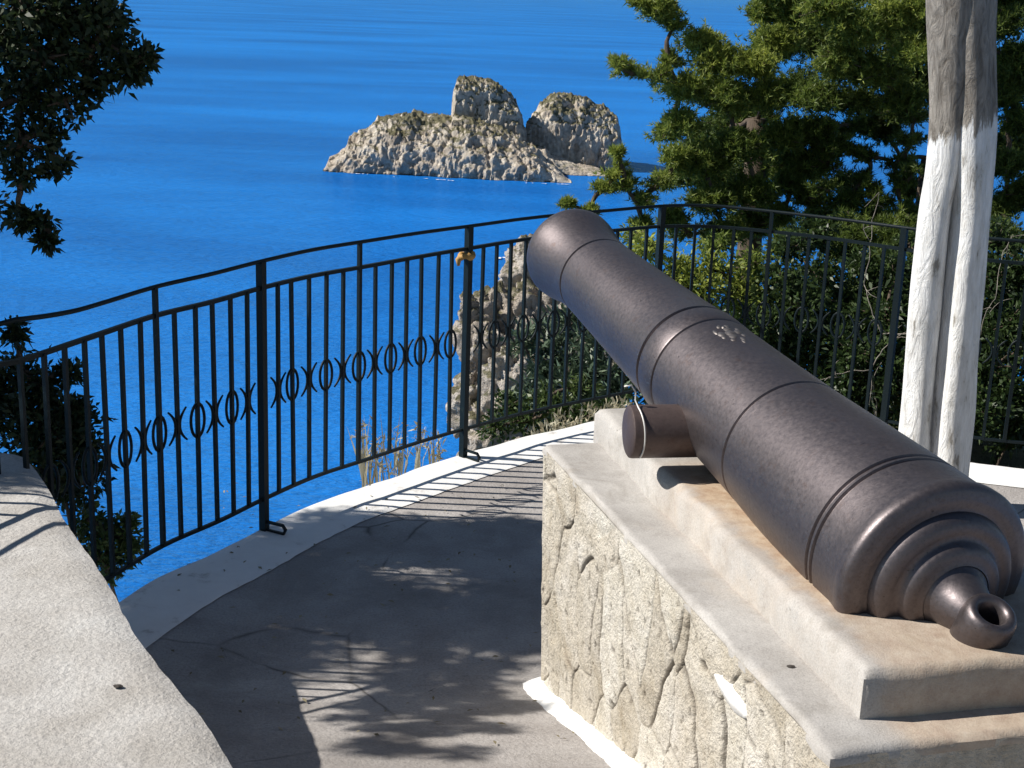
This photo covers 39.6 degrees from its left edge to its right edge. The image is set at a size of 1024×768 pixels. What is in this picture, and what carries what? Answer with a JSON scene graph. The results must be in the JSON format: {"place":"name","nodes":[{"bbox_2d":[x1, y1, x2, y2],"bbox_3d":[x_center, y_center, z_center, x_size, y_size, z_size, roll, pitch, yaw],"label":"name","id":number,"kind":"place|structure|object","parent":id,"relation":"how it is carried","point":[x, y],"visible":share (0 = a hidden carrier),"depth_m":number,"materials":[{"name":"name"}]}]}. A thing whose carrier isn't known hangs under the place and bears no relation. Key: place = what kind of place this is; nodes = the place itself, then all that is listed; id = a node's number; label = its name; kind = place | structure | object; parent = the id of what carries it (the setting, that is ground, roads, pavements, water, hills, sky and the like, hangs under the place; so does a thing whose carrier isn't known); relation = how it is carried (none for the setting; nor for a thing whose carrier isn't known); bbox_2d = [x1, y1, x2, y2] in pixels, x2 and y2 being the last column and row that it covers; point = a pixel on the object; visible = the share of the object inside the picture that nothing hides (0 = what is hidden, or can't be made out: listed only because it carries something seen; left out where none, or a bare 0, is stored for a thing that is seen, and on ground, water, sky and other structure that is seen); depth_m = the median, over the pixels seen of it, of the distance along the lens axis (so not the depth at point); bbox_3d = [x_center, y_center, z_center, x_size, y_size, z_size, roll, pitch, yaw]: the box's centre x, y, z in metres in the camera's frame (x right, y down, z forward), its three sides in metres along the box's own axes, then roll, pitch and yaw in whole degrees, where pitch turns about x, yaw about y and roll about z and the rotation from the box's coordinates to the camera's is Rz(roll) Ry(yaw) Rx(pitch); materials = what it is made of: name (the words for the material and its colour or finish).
{"place":"outdoors","nodes":[
{"label":"outdoors","id":0,"kind":"place"},
{"bbox_2d":[0,0,1023,601],"bbox_3d":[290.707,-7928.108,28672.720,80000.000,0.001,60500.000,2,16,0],"label":"sea","id":1,"kind":"structure","parent":0,"point":[226,134],"depth_m":328.65,"materials":[{"name":"liquid"}]},
{"bbox_2d":[323,75,604,182],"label":"rock islet","id":2,"kind":"object","parent":1,"relation":"in","point":[480,132],"visible":0.98,"depth_m":388.15,"materials":[{"name":"grey stone"}]},
{"bbox_2d":[526,92,621,170],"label":"rock islet","id":3,"kind":"object","parent":1,"relation":"in","point":[580,129],"visible":0.77,"depth_m":409.23,"materials":[{"name":"grey stone"}]},
{"bbox_2d":[445,233,619,455],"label":"cliff","id":4,"kind":"structure","parent":0,"point":[475,443],"depth_m":27.51,"materials":[{"name":"grey stone"}]},
{"bbox_2d":[146,458,1023,673],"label":"terrace floor","id":5,"kind":"structure","parent":0,"point":[475,612],"depth_m":4.81,"materials":[{"name":"concrete"}]},
{"bbox_2d":[0,453,231,767],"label":"parapet wall","id":6,"kind":"structure","parent":5,"relation":"on","point":[73,651],"depth_m":2.92,"materials":[{"name":"concrete"}]},
{"bbox_2d":[113,684,122,687],"bbox_3d":[-0.790,0.606,2.854,0.020,0.006,0.014,-5,17,-24],"label":"pebble","id":7,"kind":"object","parent":6,"relation":"on","point":[118,686],"visible":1,"depth_m":2.85,"materials":[{"name":"grey stone"}]},
{"bbox_2d":[154,480,573,743],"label":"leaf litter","id":8,"kind":"object","parent":5,"relation":"on","point":[305,700],"visible":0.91,"depth_m":4.62,"materials":[{"name":"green plant"}]},
{"bbox_2d":[154,660,610,767],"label":"ramp","id":9,"kind":"structure","parent":5,"relation":"on","point":[338,709],"depth_m":3.82,"materials":[{"name":"concrete"}]},
{"bbox_2d":[119,421,1023,648],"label":"kerb","id":10,"kind":"structure","parent":5,"relation":"on","point":[155,609],"depth_m":5.41,"materials":[{"name":"white paint"}]},
{"bbox_2d":[0,204,1023,581],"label":"railing","id":11,"kind":"object","parent":10,"relation":"on","point":[466,254],"visible":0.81,"depth_m":5.54,"materials":[{"name":"metal"}]},
{"bbox_2d":[523,408,1023,767],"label":"cannon pedestal","id":12,"kind":"object","parent":5,"relation":"on","point":[690,613],"visible":0.55,"depth_m":3.04,"materials":[{"name":"stone"}]},
{"bbox_2d":[527,209,1023,649],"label":"cannon","id":13,"kind":"object","parent":12,"relation":"on","point":[846,505],"visible":0.85,"depth_m":3.04,"materials":[{"name":"metal"}]},
{"bbox_2d":[624,385,645,457],"bbox_3d":[0.306,0.092,3.454,0.029,0.173,0.085,-11,20,-38],"label":"wire","id":14,"kind":"object","parent":13,"relation":"attached to","point":[642,419],"visible":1,"depth_m":3.44,"materials":[{"name":"grey metal"}]},
{"bbox_2d":[898,0,997,476],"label":"whitewashed tree","id":15,"kind":"object","parent":5,"relation":"on","point":[945,309],"visible":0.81,"depth_m":5.52,"materials":[{"name":"white plant"}]},
{"bbox_2d":[888,404,1023,468],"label":"hillside","id":16,"kind":"structure","parent":0,"point":[978,456],"depth_m":8.13,"materials":[{"name":"soil"}]},
{"bbox_2d":[0,315,120,527],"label":"shrub","id":17,"kind":"object","parent":16,"relation":"on","point":[15,333],"visible":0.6,"depth_m":4.93,"materials":[{"name":"green plant"}]},
{"bbox_2d":[0,0,164,258],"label":"evergreen tree","id":18,"kind":"object","parent":16,"relation":"on","point":[61,25],"visible":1,"depth_m":4.81,"materials":[{"name":"green plant"}]},
{"bbox_2d":[62,492,151,602],"bbox_3d":[-1.477,1.124,5.249,0.345,1.520,0.297,2,16,0],"label":"shrub","id":19,"kind":"object","parent":16,"relation":"on","point":[102,540],"visible":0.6,"depth_m":5.08,"materials":[{"name":"green plant"}]},
{"bbox_2d":[347,415,446,486],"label":"dry grass","id":20,"kind":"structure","parent":16,"relation":"on","point":[363,468],"depth_m":6.40,"materials":[{"name":"beige plant"}]},
{"bbox_2d":[475,371,645,445],"bbox_3d":[0.292,0.857,8.410,1.028,1.869,0.544,5,16,10],"label":"shrub","id":21,"kind":"object","parent":16,"relation":"on","point":[521,421],"visible":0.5,"depth_m":8.22,"materials":[{"name":"green plant"}]},
{"bbox_2d":[496,303,645,428],"bbox_3d":[0.351,0.764,8.883,1.195,2.592,0.669,15,20,39],"label":"shrub","id":22,"kind":"object","parent":16,"relation":"on","point":[573,361],"visible":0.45,"depth_m":8.68,"materials":[{"name":"green plant"}]},
{"bbox_2d":[525,396,634,434],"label":"dry grass","id":23,"kind":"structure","parent":16,"relation":"on","point":[576,422],"depth_m":7.08,"materials":[{"name":"beige plant"}]},
{"bbox_2d":[554,0,844,281],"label":"pine tree","id":24,"kind":"object","parent":16,"relation":"on","point":[742,145],"visible":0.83,"depth_m":9.29,"materials":[{"name":"green plant"}]},
{"bbox_2d":[619,217,780,319],"bbox_3d":[1.045,0.219,8.355,0.977,2.372,0.737,2,16,0],"label":"shrub","id":25,"kind":"object","parent":16,"relation":"on","point":[700,283],"visible":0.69,"depth_m":8.02,"materials":[{"name":"green plant"}]},
{"bbox_2d":[718,214,876,380],"bbox_3d":[1.654,0.200,8.541,1.068,2.356,1.260,2,16,0],"label":"shrub","id":26,"kind":"object","parent":16,"relation":"on","point":[794,285],"visible":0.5,"depth_m":8.01,"materials":[{"name":"green plant"}]},
{"bbox_2d":[753,0,1023,266],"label":"pine tree","id":27,"kind":"object","parent":16,"relation":"on","point":[894,70],"visible":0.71,"depth_m":9.12,"materials":[{"name":"green plant"}]},
{"bbox_2d":[813,229,985,429],"bbox_3d":[2.207,0.261,8.370,1.274,2.372,1.570,2,16,0],"label":"shrub","id":28,"kind":"object","parent":16,"relation":"on","point":[863,352],"visible":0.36,"depth_m":7.87,"materials":[{"name":"green plant"}]},
{"bbox_2d":[821,192,1019,416],"bbox_3d":[2.100,-0.216,7.489,0.988,1.547,0.320,4,16,8],"label":"dead branch","id":29,"kind":"object","parent":28,"relation":"in","point":[872,383],"visible":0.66,"depth_m":7.44,"materials":[{"name":"wood"}]},
{"bbox_2d":[973,213,1023,465],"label":"shrub","id":30,"kind":"object","parent":16,"relation":"on","point":[1008,332],"visible":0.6,"depth_m":7.62,"materials":[{"name":"green plant"}]}
]}

